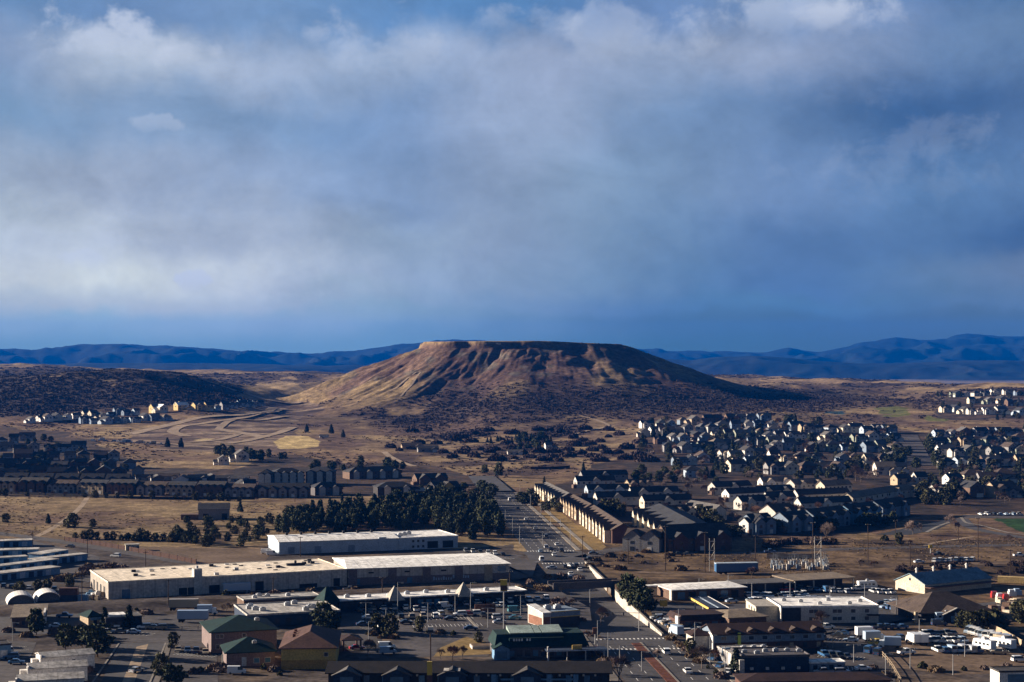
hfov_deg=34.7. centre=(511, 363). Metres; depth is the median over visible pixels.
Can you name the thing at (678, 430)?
house
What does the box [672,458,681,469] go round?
juniper tree
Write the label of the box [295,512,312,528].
pine tree
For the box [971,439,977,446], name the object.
spruce tree
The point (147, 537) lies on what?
juniper tree
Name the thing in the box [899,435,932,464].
wide street
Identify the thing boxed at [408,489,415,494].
pine tree
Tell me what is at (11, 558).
storage row
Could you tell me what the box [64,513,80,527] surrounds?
juniper tree
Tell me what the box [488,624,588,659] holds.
mansard shop
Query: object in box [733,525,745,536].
juniper tree
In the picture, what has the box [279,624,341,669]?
motel block
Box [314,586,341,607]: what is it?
pavilion entry
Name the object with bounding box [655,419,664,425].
house
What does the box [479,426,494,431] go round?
oak thicket
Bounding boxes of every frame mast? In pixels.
[709,538,714,570]
[814,537,821,568]
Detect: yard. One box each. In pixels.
[0,541,99,586]
[139,546,271,561]
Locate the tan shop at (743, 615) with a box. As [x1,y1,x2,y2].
[717,608,768,622]
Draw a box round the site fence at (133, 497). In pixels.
[1,492,254,499]
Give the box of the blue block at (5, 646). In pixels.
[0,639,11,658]
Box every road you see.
[0,532,206,564]
[124,408,284,433]
[156,442,213,447]
[167,407,276,435]
[192,434,240,441]
[213,429,269,436]
[215,420,233,428]
[227,427,296,442]
[239,416,286,419]
[243,392,300,402]
[469,476,511,490]
[479,492,574,551]
[524,551,593,562]
[541,562,662,639]
[593,639,726,681]
[637,562,1016,574]
[900,559,1018,563]
[956,518,1023,537]
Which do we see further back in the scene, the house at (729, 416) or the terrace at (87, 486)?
the house at (729, 416)
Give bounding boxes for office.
[199,615,278,652]
[220,636,277,666]
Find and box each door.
[2,574,7,579]
[37,570,42,575]
[122,589,129,597]
[179,588,186,594]
[188,587,193,594]
[209,585,219,592]
[222,513,226,518]
[242,657,245,665]
[255,581,263,590]
[288,547,294,553]
[315,546,320,552]
[333,578,339,585]
[348,545,354,551]
[407,577,411,582]
[419,675,424,681]
[566,675,571,681]
[678,592,684,599]
[689,592,695,596]
[699,591,706,596]
[710,591,716,597]
[721,590,727,595]
[731,590,738,596]
[901,583,906,590]
[913,584,918,592]
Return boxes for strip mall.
[337,582,526,611]
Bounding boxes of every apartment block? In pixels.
[258,469,273,482]
[272,468,304,482]
[305,467,336,484]
[311,482,342,495]
[343,466,401,478]
[373,481,416,496]
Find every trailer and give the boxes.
[169,598,198,610]
[177,609,208,622]
[223,582,250,592]
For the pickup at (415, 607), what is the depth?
561.59 m
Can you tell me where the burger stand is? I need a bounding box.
[527,604,579,625]
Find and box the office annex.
[391,529,457,549]
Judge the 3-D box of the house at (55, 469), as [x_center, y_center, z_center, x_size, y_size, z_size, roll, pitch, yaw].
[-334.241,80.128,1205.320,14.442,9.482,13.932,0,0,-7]
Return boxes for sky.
[0,0,1023,353]
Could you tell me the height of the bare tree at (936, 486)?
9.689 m
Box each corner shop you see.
[78,609,101,625]
[100,611,142,627]
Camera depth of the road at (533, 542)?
855.12 m
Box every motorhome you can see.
[857,579,877,589]
[934,610,957,618]
[972,636,995,650]
[993,635,1016,649]
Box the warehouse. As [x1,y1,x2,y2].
[90,558,346,598]
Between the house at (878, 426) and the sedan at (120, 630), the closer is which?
the sedan at (120, 630)
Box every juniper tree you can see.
[1,488,8,495]
[2,513,10,522]
[13,581,26,590]
[32,579,42,591]
[42,578,52,588]
[63,575,74,586]
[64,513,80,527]
[72,532,78,537]
[79,530,86,538]
[84,529,94,539]
[88,519,97,526]
[91,489,98,497]
[95,531,100,539]
[103,532,109,539]
[109,530,117,539]
[127,490,133,498]
[132,528,145,540]
[141,530,152,540]
[148,490,155,498]
[151,532,160,540]
[151,652,170,670]
[159,533,166,540]
[165,533,174,541]
[167,631,180,647]
[172,524,181,532]
[186,522,192,528]
[191,492,198,499]
[193,528,200,537]
[200,534,210,546]
[203,519,214,531]
[206,492,214,500]
[206,533,214,544]
[216,492,224,500]
[216,532,221,538]
[219,450,226,456]
[224,532,232,540]
[227,516,233,522]
[229,525,238,533]
[235,516,242,523]
[236,536,246,546]
[241,529,248,536]
[244,524,251,530]
[251,528,260,539]
[257,517,266,526]
[264,512,274,521]
[268,517,273,523]
[368,613,383,633]
[379,613,399,633]
[414,616,425,631]
[473,631,483,642]
[514,491,522,501]
[527,488,538,501]
[528,493,540,505]
[540,502,547,510]
[554,502,562,511]
[597,498,606,509]
[601,500,615,513]
[610,498,620,512]
[616,504,625,515]
[636,442,643,450]
[663,427,671,436]
[666,453,674,461]
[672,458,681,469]
[683,637,696,651]
[695,504,702,518]
[697,506,710,521]
[704,508,721,522]
[707,450,719,461]
[714,515,725,522]
[720,433,729,438]
[728,525,736,536]
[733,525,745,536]
[742,466,753,476]
[752,457,765,469]
[756,472,762,479]
[793,470,803,478]
[819,516,829,529]
[824,518,834,526]
[830,463,838,474]
[832,519,839,529]
[844,460,858,471]
[852,454,860,463]
[864,464,870,471]
[869,513,876,525]
[882,515,889,524]
[894,532,905,543]
[913,483,927,497]
[920,488,937,503]
[922,479,930,487]
[927,473,933,481]
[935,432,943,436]
[938,489,953,504]
[943,482,959,497]
[954,610,967,627]
[963,476,974,480]
[964,610,983,626]
[967,451,975,458]
[967,458,975,466]
[971,447,980,457]
[971,608,990,629]
[981,475,993,485]
[990,459,997,466]
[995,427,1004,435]
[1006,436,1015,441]
[1009,599,1023,622]
[1016,456,1023,467]
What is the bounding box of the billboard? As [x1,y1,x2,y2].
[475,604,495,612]
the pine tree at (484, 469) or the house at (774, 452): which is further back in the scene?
the house at (774, 452)
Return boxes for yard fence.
[145,625,201,629]
[870,638,901,681]
[987,623,1023,646]
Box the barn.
[181,503,229,519]
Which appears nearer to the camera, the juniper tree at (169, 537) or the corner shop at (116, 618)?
the corner shop at (116, 618)
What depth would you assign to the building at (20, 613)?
535.31 m
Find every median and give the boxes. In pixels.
[122,644,147,681]
[518,517,549,548]
[631,643,676,681]
[640,642,679,681]
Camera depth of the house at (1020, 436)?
1559.78 m
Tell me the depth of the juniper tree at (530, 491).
1005.02 m
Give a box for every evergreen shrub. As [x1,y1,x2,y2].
[123,532,131,539]
[129,533,140,540]
[153,668,162,674]
[221,589,229,594]
[260,663,267,669]
[381,632,388,638]
[880,534,888,540]
[917,661,927,668]
[987,607,1007,628]
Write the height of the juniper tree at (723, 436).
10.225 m
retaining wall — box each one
[585,561,606,590]
[615,589,663,635]
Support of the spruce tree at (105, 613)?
on the ground at (450, 365)
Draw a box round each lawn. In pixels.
[541,512,572,522]
[557,525,605,549]
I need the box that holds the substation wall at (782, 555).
[766,553,819,558]
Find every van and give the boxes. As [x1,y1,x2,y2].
[227,665,245,673]
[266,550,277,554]
[378,641,395,648]
[378,646,396,654]
[437,601,452,607]
[507,605,522,611]
[821,585,829,591]
[863,644,873,653]
[873,647,883,655]
[931,619,947,625]
[946,644,957,652]
[958,643,970,652]
[963,625,973,632]
[967,626,976,633]
[967,644,977,652]
[971,627,980,634]
[977,629,985,636]
[982,630,987,636]
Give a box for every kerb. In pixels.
[92,643,119,681]
[149,643,165,681]
[467,617,478,626]
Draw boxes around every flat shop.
[234,600,339,625]
[236,591,318,603]
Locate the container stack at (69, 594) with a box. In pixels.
[59,587,88,601]
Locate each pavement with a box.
[153,643,169,681]
[514,492,579,549]
[538,503,592,549]
[584,634,620,681]
[699,650,734,681]
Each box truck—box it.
[197,604,217,614]
[668,624,683,636]
[855,626,873,637]
[863,630,884,641]
[878,636,900,648]
[905,632,920,644]
[916,632,928,644]
[990,633,1010,639]
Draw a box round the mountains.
[0,333,1023,365]
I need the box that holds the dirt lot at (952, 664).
[854,624,1023,674]
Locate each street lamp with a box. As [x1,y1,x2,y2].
[470,582,474,609]
[515,595,526,614]
[597,620,602,645]
[885,653,892,674]
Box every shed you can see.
[267,530,399,553]
[726,578,791,591]
[772,572,856,590]
[894,563,996,593]
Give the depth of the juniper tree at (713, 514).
863.88 m
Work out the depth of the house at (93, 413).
2023.33 m
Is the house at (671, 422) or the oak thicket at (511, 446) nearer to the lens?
the oak thicket at (511, 446)
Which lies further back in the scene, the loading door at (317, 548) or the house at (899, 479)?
the house at (899, 479)
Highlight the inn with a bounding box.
[684,621,826,649]
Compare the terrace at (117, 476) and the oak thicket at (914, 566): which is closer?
the oak thicket at (914, 566)
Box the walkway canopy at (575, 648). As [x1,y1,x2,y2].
[544,645,607,660]
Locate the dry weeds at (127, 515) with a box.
[0,494,500,538]
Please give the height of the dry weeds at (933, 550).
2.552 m
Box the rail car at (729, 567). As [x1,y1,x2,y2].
[714,562,757,573]
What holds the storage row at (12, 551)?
on the yard at (71, 567)
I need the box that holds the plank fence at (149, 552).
[64,536,196,563]
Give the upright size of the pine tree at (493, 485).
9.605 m
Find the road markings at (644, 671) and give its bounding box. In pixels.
[610,645,707,679]
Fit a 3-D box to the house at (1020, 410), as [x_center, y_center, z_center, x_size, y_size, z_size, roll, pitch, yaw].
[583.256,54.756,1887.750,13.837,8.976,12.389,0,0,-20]
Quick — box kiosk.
[989,666,1023,681]
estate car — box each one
[2,652,19,658]
[110,553,120,556]
[137,622,150,628]
[152,623,166,629]
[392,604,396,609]
[397,613,404,618]
[403,604,408,609]
[409,613,414,618]
[420,611,426,617]
[424,603,430,609]
[431,612,438,617]
[437,610,444,615]
[453,610,466,615]
[472,609,483,614]
[491,613,505,618]
[517,597,523,603]
[526,596,532,601]
[542,594,549,599]
[662,648,670,654]
[744,592,751,596]
[754,591,760,596]
[805,586,812,590]
[827,650,836,657]
[828,587,835,592]
[833,667,850,671]
[835,650,844,658]
[843,588,850,592]
[894,633,904,639]
[941,646,950,652]
[942,635,952,642]
[957,635,968,642]
[1010,655,1023,661]
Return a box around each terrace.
[0,477,20,491]
[4,473,29,477]
[18,477,51,492]
[29,473,54,478]
[46,479,79,493]
[54,473,80,479]
[76,479,109,493]
[80,473,105,480]
[105,474,131,479]
[106,479,140,494]
[136,481,168,495]
[165,481,197,496]
[194,481,228,496]
[225,483,257,496]
[254,483,310,497]
[411,473,447,485]
[415,488,428,493]
[428,481,460,491]
[534,482,572,502]
[560,494,592,519]
[572,475,615,487]
[578,469,628,480]
[579,505,630,543]
[582,483,629,497]
[593,491,639,505]
[622,528,663,552]
[624,478,652,485]
[628,486,679,497]
[631,503,706,528]
[639,493,692,507]
[657,522,732,551]
[667,504,696,516]
[686,500,727,519]
[707,480,752,494]
[721,487,765,501]
[733,494,775,509]
[738,512,776,534]
[738,513,764,534]
[754,484,793,490]
[756,476,792,485]
[758,503,796,516]
[763,491,795,503]
[772,510,813,532]
[785,477,823,488]
[793,487,849,497]
[793,495,852,509]
[805,505,850,528]
[815,479,852,491]
[841,501,882,523]
[842,486,888,502]
[872,496,910,517]
[883,483,916,497]
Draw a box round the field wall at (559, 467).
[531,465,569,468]
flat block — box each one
[717,644,765,664]
[728,646,809,672]
[809,658,845,671]
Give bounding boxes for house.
[0,437,7,441]
[0,441,13,450]
[0,458,3,467]
[0,468,18,476]
[2,453,12,457]
[4,458,16,467]
[8,671,84,681]
[9,433,18,443]
[13,444,26,452]
[14,448,33,460]
[15,463,29,472]
[19,432,35,440]
[19,459,40,464]
[20,659,87,680]
[24,416,35,422]
[27,441,39,451]
[30,464,50,472]
[31,648,95,667]
[32,451,44,459]
[38,413,53,421]
[40,460,54,464]
[44,444,57,450]
[44,451,59,459]
[47,466,66,474]
[50,461,69,467]
[51,412,62,420]
[57,443,71,451]
[63,413,71,419]
[63,466,77,472]
[64,451,76,460]
[69,458,86,466]
[71,412,81,418]
[71,440,87,450]
[76,450,89,459]
[77,466,100,472]
[78,416,93,423]
[81,410,88,415]
[87,410,97,416]
[87,458,99,465]
[88,417,99,423]
[93,451,107,460]
[94,412,106,418]
[95,465,111,474]
[97,416,112,423]
[103,458,116,467]
[106,411,117,416]
[107,449,119,459]
[111,417,120,422]
[111,466,126,473]
[112,407,126,413]
[120,417,128,422]
[120,458,136,468]
[121,409,132,415]
[128,416,140,422]
[131,408,140,414]
[132,465,144,477]
[134,474,153,479]
[139,413,148,420]
[147,413,161,420]
[148,403,158,412]
[150,474,163,480]
[151,404,168,412]
[158,473,179,479]
[160,414,172,420]
[173,401,190,409]
[173,474,188,480]
[187,474,207,480]
[191,402,203,409]
[203,401,214,410]
[207,473,215,479]
[213,455,228,464]
[214,404,220,410]
[215,475,232,480]
[219,401,229,409]
[228,449,249,461]
[230,402,237,408]
[230,476,249,481]
[236,400,249,406]
[242,479,256,483]
[247,401,255,407]
[252,400,263,405]
[319,434,328,437]
[400,442,421,449]
[417,445,438,452]
[507,449,523,454]
[544,442,551,448]
[636,427,650,436]
[638,420,654,427]
[648,426,657,434]
[653,437,666,443]
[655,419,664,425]
[658,426,675,435]
[662,441,676,451]
[664,420,674,425]
[666,433,676,441]
[670,456,688,464]
[672,433,689,442]
[673,441,691,452]
[675,427,683,434]
[677,417,685,424]
[680,423,692,431]
[683,415,700,424]
[683,465,701,477]
[685,431,700,440]
[687,454,696,464]
[691,443,701,451]
[694,450,709,462]
[695,441,714,449]
[696,423,705,431]
[698,432,712,440]
[701,414,712,423]
[704,423,719,432]
[710,430,724,435]
[710,438,728,448]
[712,414,723,422]
[714,420,729,428]
[717,449,733,458]
[722,438,735,447]
[723,413,733,421]
[723,428,732,438]
[724,458,748,471]
[726,449,743,458]
[729,420,740,428]
[733,413,745,421]
[733,429,750,438]
[734,439,744,447]
[738,446,754,455]
[742,455,761,468]
[743,420,753,428]
[744,426,755,434]
[746,413,757,420]
[746,437,756,445]
[752,419,766,427]
[753,447,766,454]
[756,413,771,420]
[756,436,766,444]
[759,454,776,461]
[761,445,777,450]
[762,431,775,435]
[762,461,785,474]
[765,425,780,431]
[765,435,781,442]
[766,449,781,454]
[767,423,779,427]
[767,440,782,449]
[772,429,788,437]
[777,453,793,461]
[778,421,787,429]
[779,460,799,474]
[781,438,795,449]
[784,431,801,439]
[787,420,802,430]
[793,451,811,462]
[796,441,805,449]
[797,461,817,472]
[798,423,814,431]
[801,432,807,439]
[805,441,819,451]
[807,432,819,439]
[808,453,823,461]
[814,424,824,431]
[814,461,830,472]
[815,440,826,450]
[816,431,830,440]
[824,424,837,431]
[825,440,841,450]
[825,461,846,473]
[830,432,841,440]
[833,452,849,462]
[836,424,849,431]
[838,443,849,451]
[841,432,853,440]
[847,422,863,432]
[849,441,861,451]
[849,453,860,459]
[850,433,866,441]
[859,425,875,432]
[859,440,880,452]
[861,453,874,463]
[865,431,878,440]
[870,424,880,432]
[872,460,897,475]
[874,439,886,446]
[875,453,895,460]
[879,433,885,438]
[880,424,897,432]
[881,441,901,452]
[885,432,903,441]
[890,473,915,484]
[894,461,909,472]
[910,471,927,483]
[928,484,953,496]
[931,429,947,436]
[931,436,951,445]
[935,443,954,455]
[937,457,957,467]
[938,406,951,411]
[942,472,963,483]
[945,429,955,436]
[946,448,964,456]
[947,437,958,445]
[949,391,959,396]
[950,404,960,411]
[952,456,969,465]
[956,406,967,413]
[956,426,971,436]
[956,436,975,445]
[958,480,984,497]
[960,469,977,480]
[961,445,975,456]
[962,391,969,395]
[966,408,975,414]
[967,397,974,403]
[967,459,985,467]
[970,391,980,395]
[970,426,991,436]
[973,436,982,444]
[974,408,981,414]
[975,397,983,402]
[976,471,996,481]
[978,445,986,454]
[979,455,1001,466]
[980,391,990,395]
[980,435,999,445]
[981,397,993,403]
[981,407,995,414]
[984,481,1016,497]
[985,445,1006,454]
[987,427,994,435]
[989,388,1001,394]
[993,436,1004,444]
[994,395,1007,402]
[994,405,1010,413]
[994,427,1012,435]
[994,452,1015,465]
[994,468,1017,482]
[1000,442,1017,451]
[1001,389,1013,394]
[1004,399,1013,405]
[1004,436,1018,444]
[1005,486,1023,497]
[1011,407,1023,414]
[1011,445,1023,453]
[1012,427,1023,434]
[1012,433,1023,443]
[1012,471,1023,481]
[1013,390,1023,394]
[1013,400,1023,405]
[1013,454,1023,464]
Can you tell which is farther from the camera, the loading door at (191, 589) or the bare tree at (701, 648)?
the loading door at (191, 589)
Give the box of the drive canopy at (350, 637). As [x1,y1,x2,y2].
[339,634,362,650]
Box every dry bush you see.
[1,626,15,632]
[19,631,33,637]
[46,627,61,634]
[50,574,68,581]
[73,571,85,576]
[81,566,92,574]
[87,665,94,672]
[88,564,102,568]
[103,563,119,568]
[118,564,129,567]
[143,608,154,614]
[187,667,200,674]
[204,662,220,670]
[211,662,227,672]
[267,664,280,671]
[268,590,280,593]
[306,586,316,591]
[367,630,378,635]
[387,633,399,638]
[435,628,446,633]
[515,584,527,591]
[525,578,535,585]
[536,585,552,591]
[543,573,552,578]
[550,596,560,603]
[553,572,567,579]
[554,601,569,606]
[572,574,584,579]
[584,562,594,566]
[587,650,602,657]
[590,556,601,560]
[595,656,609,660]
[605,552,616,557]
[613,564,627,570]
[641,549,651,552]
[664,634,676,640]
[674,564,687,570]
[676,642,685,647]
[685,650,701,658]
[692,657,706,663]
[712,671,730,678]
[762,538,776,543]
[808,537,819,544]
[818,643,827,648]
[869,664,878,669]
[881,670,894,677]
[927,665,945,672]
[979,665,988,669]
[1001,662,1012,665]
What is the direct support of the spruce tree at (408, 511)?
on the ground at (450, 365)
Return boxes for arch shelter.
[6,590,34,604]
[33,588,59,601]
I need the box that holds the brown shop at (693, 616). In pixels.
[666,609,724,625]
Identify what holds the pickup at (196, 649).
on the parking lot at (189, 661)
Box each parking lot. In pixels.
[0,587,102,634]
[0,641,35,681]
[107,615,213,646]
[162,648,217,681]
[340,601,530,658]
[469,550,536,579]
[525,590,592,633]
[652,589,899,636]
[820,627,895,681]
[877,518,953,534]
[962,515,1023,517]
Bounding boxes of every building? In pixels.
[10,603,48,627]
[333,553,510,585]
[745,596,879,622]
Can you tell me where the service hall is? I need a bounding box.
[646,581,747,600]
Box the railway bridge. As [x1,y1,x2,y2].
[548,578,620,592]
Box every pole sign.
[427,661,431,681]
[428,627,432,660]
[500,579,506,628]
[593,628,596,643]
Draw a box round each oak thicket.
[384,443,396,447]
[406,427,418,431]
[411,438,425,443]
[423,426,432,430]
[430,439,442,443]
[437,448,448,452]
[443,434,461,440]
[446,452,458,457]
[449,432,468,438]
[454,447,470,453]
[462,436,478,442]
[467,450,480,457]
[468,430,478,434]
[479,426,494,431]
[483,447,495,452]
[486,444,500,450]
[487,452,506,460]
[500,439,513,444]
[503,428,520,434]
[506,443,516,448]
[509,454,518,458]
[517,441,532,447]
[523,453,537,457]
[529,446,546,452]
[531,424,544,430]
[535,455,552,460]
[539,437,553,443]
[545,453,558,458]
[547,447,563,452]
[553,457,563,461]
[554,427,565,432]
[559,449,576,456]
[561,445,574,450]
[566,439,581,446]
[568,431,578,438]
[574,448,587,454]
[577,423,592,429]
[577,436,588,441]
[582,440,596,444]
[584,452,598,457]
[586,444,598,451]
[589,454,609,461]
[595,438,605,442]
[597,444,607,448]
[601,447,611,453]
[602,425,615,430]
[611,449,623,453]
[613,430,624,435]
[617,453,633,459]
[618,441,635,448]
[629,449,646,457]
[632,437,647,443]
[633,454,660,461]
[762,541,775,547]
[768,540,783,546]
[777,538,788,544]
[785,536,802,544]
[819,537,835,544]
[895,566,906,571]
[907,564,923,569]
[929,562,941,565]
[934,564,942,569]
[945,562,955,566]
[984,561,993,566]
[1007,560,1018,565]
[1014,567,1023,572]
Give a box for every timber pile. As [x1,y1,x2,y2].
[988,605,997,608]
[996,599,1004,603]
[1002,602,1010,605]
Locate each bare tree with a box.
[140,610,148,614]
[221,602,231,611]
[363,639,377,656]
[436,649,444,658]
[447,645,459,660]
[458,646,468,658]
[568,598,576,607]
[596,606,609,625]
[609,652,632,681]
[643,444,653,452]
[652,648,661,657]
[683,482,692,491]
[689,644,713,668]
[697,472,702,478]
[700,454,709,463]
[710,648,720,661]
[745,470,753,477]
[745,567,758,574]
[749,505,760,512]
[777,422,788,428]
[801,442,809,451]
[813,615,822,621]
[814,501,821,507]
[815,610,827,621]
[819,522,835,537]
[846,464,861,480]
[854,467,868,478]
[869,469,879,479]
[904,521,922,530]
[928,484,943,497]
[943,467,956,473]
[943,514,955,525]
[956,492,965,496]
[958,463,970,469]
[989,439,997,445]
[999,492,1011,499]
[1002,619,1011,629]
[1003,534,1012,543]
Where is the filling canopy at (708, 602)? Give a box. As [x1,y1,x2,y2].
[689,596,728,608]
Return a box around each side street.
[101,642,163,681]
[427,550,521,556]
[575,544,1023,557]
[587,637,599,645]
[681,598,1023,640]
[718,494,751,528]
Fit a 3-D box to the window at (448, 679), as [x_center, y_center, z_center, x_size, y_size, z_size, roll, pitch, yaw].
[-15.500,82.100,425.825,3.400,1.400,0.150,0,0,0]
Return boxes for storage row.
[0,538,31,546]
[0,547,38,555]
[0,555,27,563]
[0,558,57,570]
[0,565,60,580]
[27,549,68,557]
[28,552,88,563]
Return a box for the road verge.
[538,499,603,545]
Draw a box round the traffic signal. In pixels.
[601,612,627,615]
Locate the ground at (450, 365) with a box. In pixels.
[0,341,1023,681]
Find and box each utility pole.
[165,580,171,604]
[664,526,665,569]
[810,522,812,570]
[1008,549,1012,574]
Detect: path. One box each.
[35,497,89,536]
[43,524,193,527]
[382,452,415,465]
[389,372,420,395]
[575,416,609,433]
[923,536,972,545]
[926,522,949,531]
[960,517,1023,534]
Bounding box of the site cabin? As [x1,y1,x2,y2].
[125,543,139,550]
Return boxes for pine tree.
[25,607,47,634]
[34,454,42,459]
[40,434,46,440]
[54,622,77,649]
[73,624,88,647]
[77,622,115,656]
[158,662,175,681]
[170,665,186,681]
[174,528,185,539]
[180,530,191,542]
[183,515,190,523]
[191,535,199,544]
[202,516,213,522]
[210,526,219,533]
[213,445,221,454]
[226,523,231,528]
[229,446,235,452]
[242,518,249,526]
[247,449,256,459]
[252,524,260,531]
[257,451,265,460]
[260,527,266,536]
[266,448,271,456]
[272,514,283,531]
[277,452,284,458]
[279,515,291,532]
[282,505,291,516]
[283,508,295,529]
[290,509,299,530]
[295,504,303,511]
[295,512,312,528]
[295,515,310,533]
[306,507,316,529]
[309,601,336,626]
[311,459,319,467]
[311,512,319,530]
[317,507,325,521]
[317,512,323,528]
[320,610,342,629]
[324,511,335,529]
[327,462,334,468]
[334,504,341,514]
[338,507,348,526]
[340,464,345,470]
[342,503,350,508]
[346,508,359,527]
[351,513,360,528]
[352,491,362,500]
[355,501,368,525]
[356,460,363,466]
[356,496,364,513]
[358,455,364,462]
[365,501,379,521]
[369,509,380,529]
[378,495,384,503]
[379,504,392,523]
[383,493,394,504]
[383,509,395,528]
[388,459,399,467]
[390,503,402,523]
[392,488,404,505]
[399,461,406,469]
[400,508,407,522]
[400,514,412,529]
[402,492,408,507]
[405,500,416,508]
[407,505,417,523]
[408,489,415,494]
[412,492,421,513]
[416,505,431,524]
[418,507,430,524]
[420,492,426,499]
[420,498,436,518]
[425,500,432,519]
[430,499,443,520]
[431,508,442,527]
[435,490,447,501]
[441,511,449,530]
[443,488,453,501]
[451,485,456,493]
[453,511,465,533]
[455,494,461,503]
[458,482,468,492]
[463,508,469,518]
[464,492,468,501]
[464,503,470,512]
[464,512,479,532]
[468,495,475,507]
[469,488,479,498]
[474,501,480,514]
[476,480,485,488]
[476,500,489,515]
[477,506,486,520]
[479,482,487,494]
[480,511,495,529]
[481,464,488,472]
[481,519,493,535]
[483,494,498,505]
[485,485,495,494]
[486,483,498,495]
[487,499,501,512]
[489,504,501,519]
[493,462,504,475]
[493,514,505,529]
[514,436,521,442]
[520,491,529,504]
[521,431,528,439]
[536,431,545,439]
[544,500,551,509]
[550,496,558,508]
[617,572,635,598]
[622,576,647,605]
[630,469,640,478]
[631,587,657,612]
[637,464,646,473]
[644,472,653,480]
[652,470,663,481]
[661,466,669,474]
[666,444,671,452]
[667,471,674,479]
[671,475,677,481]
[698,470,706,480]
[705,443,715,452]
[719,462,729,473]
[775,518,781,529]
[783,414,791,420]
[804,456,813,462]
[806,433,815,441]
[813,515,822,529]
[814,416,822,424]
[825,468,832,478]
[843,468,852,478]
[848,443,858,452]
[858,512,871,525]
[874,512,884,524]
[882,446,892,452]
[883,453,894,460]
[888,511,897,522]
[891,444,898,450]
[893,449,902,459]
[897,453,906,461]
[898,447,906,455]
[905,445,912,456]
[911,457,921,467]
[923,438,930,447]
[926,441,934,449]
[927,444,934,452]
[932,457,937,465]
[937,458,944,470]
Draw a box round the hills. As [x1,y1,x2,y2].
[27,356,1023,379]
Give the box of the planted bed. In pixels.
[433,637,490,656]
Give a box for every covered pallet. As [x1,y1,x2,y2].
[990,591,996,597]
[1002,594,1010,600]
[1008,589,1016,595]
[1014,588,1021,594]
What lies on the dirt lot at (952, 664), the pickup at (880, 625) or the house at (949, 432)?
the pickup at (880, 625)
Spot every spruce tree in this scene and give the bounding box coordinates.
[45,513,51,523]
[100,607,108,622]
[122,604,135,627]
[164,437,170,446]
[178,438,183,447]
[237,501,243,511]
[310,499,315,510]
[315,499,322,512]
[325,498,332,517]
[328,424,333,433]
[331,505,335,522]
[333,513,338,530]
[338,513,347,531]
[366,507,375,528]
[372,493,377,505]
[393,509,403,528]
[407,507,412,527]
[426,487,432,498]
[441,497,446,507]
[445,512,454,533]
[447,500,452,511]
[452,505,456,529]
[467,520,476,539]
[478,511,482,529]
[492,504,497,527]
[495,510,503,534]
[517,440,522,448]
[650,427,655,436]
[704,465,710,476]
[710,466,715,476]
[712,457,719,469]
[719,456,724,466]
[728,648,745,673]
[729,439,734,448]
[750,428,755,436]
[759,426,763,435]
[814,442,819,452]
[817,464,822,475]
[836,469,844,479]
[858,457,863,467]
[933,476,939,483]
[958,458,963,472]
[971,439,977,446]
[974,456,982,469]
[984,460,990,471]
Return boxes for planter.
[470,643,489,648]
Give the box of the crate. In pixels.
[94,595,100,600]
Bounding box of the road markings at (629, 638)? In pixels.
[596,638,663,639]
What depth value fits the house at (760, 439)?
1582.38 m
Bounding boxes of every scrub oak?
[0,366,1022,398]
[0,371,1023,437]
[4,393,1019,482]
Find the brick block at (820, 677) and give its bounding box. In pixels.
[732,672,892,681]
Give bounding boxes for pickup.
[56,612,72,617]
[193,646,199,653]
[412,605,419,611]
[435,603,441,609]
[479,612,486,617]
[484,599,491,603]
[506,597,513,603]
[582,556,593,560]
[651,614,667,619]
[672,551,683,555]
[688,624,698,628]
[779,586,793,591]
[796,585,805,590]
[813,667,833,671]
[818,649,829,656]
[822,623,834,628]
[830,631,848,637]
[850,585,863,590]
[868,638,878,644]
[869,588,876,592]
[872,623,888,629]
[880,623,895,629]
[897,647,915,654]
[920,629,930,635]
[927,629,936,635]
[931,636,937,642]
[931,645,943,652]
[932,551,944,555]
[936,636,942,642]
[943,629,952,635]
[950,636,959,642]
[956,645,963,652]
[976,645,983,652]
[990,647,1008,654]
[1013,552,1023,556]
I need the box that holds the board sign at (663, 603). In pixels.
[660,600,666,609]
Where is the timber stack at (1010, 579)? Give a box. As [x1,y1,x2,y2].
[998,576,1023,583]
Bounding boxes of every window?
[254,658,259,662]
[265,657,270,662]
[275,618,279,624]
[286,618,290,624]
[297,617,301,623]
[308,617,312,623]
[340,677,352,681]
[343,604,347,610]
[351,603,356,609]
[364,675,368,681]
[376,602,381,608]
[390,677,402,681]
[446,677,458,681]
[459,597,463,603]
[474,675,479,681]
[491,595,495,601]
[497,651,506,658]
[498,566,505,570]
[521,677,533,681]
[525,650,529,655]
[533,650,537,655]
[541,650,545,655]
[564,618,568,623]
[584,675,589,681]
[721,636,726,640]
[762,635,767,639]
[803,634,808,638]
[1008,674,1023,681]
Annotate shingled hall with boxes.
[886,591,992,622]
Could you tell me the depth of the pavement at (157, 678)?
478.20 m
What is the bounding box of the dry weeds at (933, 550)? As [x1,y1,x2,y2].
[591,536,1023,575]
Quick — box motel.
[325,661,612,681]
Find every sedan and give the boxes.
[8,658,24,663]
[49,622,59,627]
[113,628,125,632]
[126,628,140,633]
[128,666,144,672]
[145,624,156,628]
[175,646,180,651]
[184,646,190,652]
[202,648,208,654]
[349,644,364,649]
[356,621,367,625]
[361,614,371,618]
[399,619,412,623]
[443,615,457,620]
[444,608,452,612]
[463,625,477,629]
[492,618,506,623]
[508,614,522,619]
[683,667,692,673]
[715,661,726,667]
[717,595,729,599]
[724,668,732,673]
[725,598,738,602]
[775,593,783,596]
[836,630,850,633]
[843,636,858,641]
[843,653,852,658]
[854,664,871,670]
[874,600,885,604]
[896,623,908,628]
[938,630,946,635]
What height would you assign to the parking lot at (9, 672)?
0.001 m

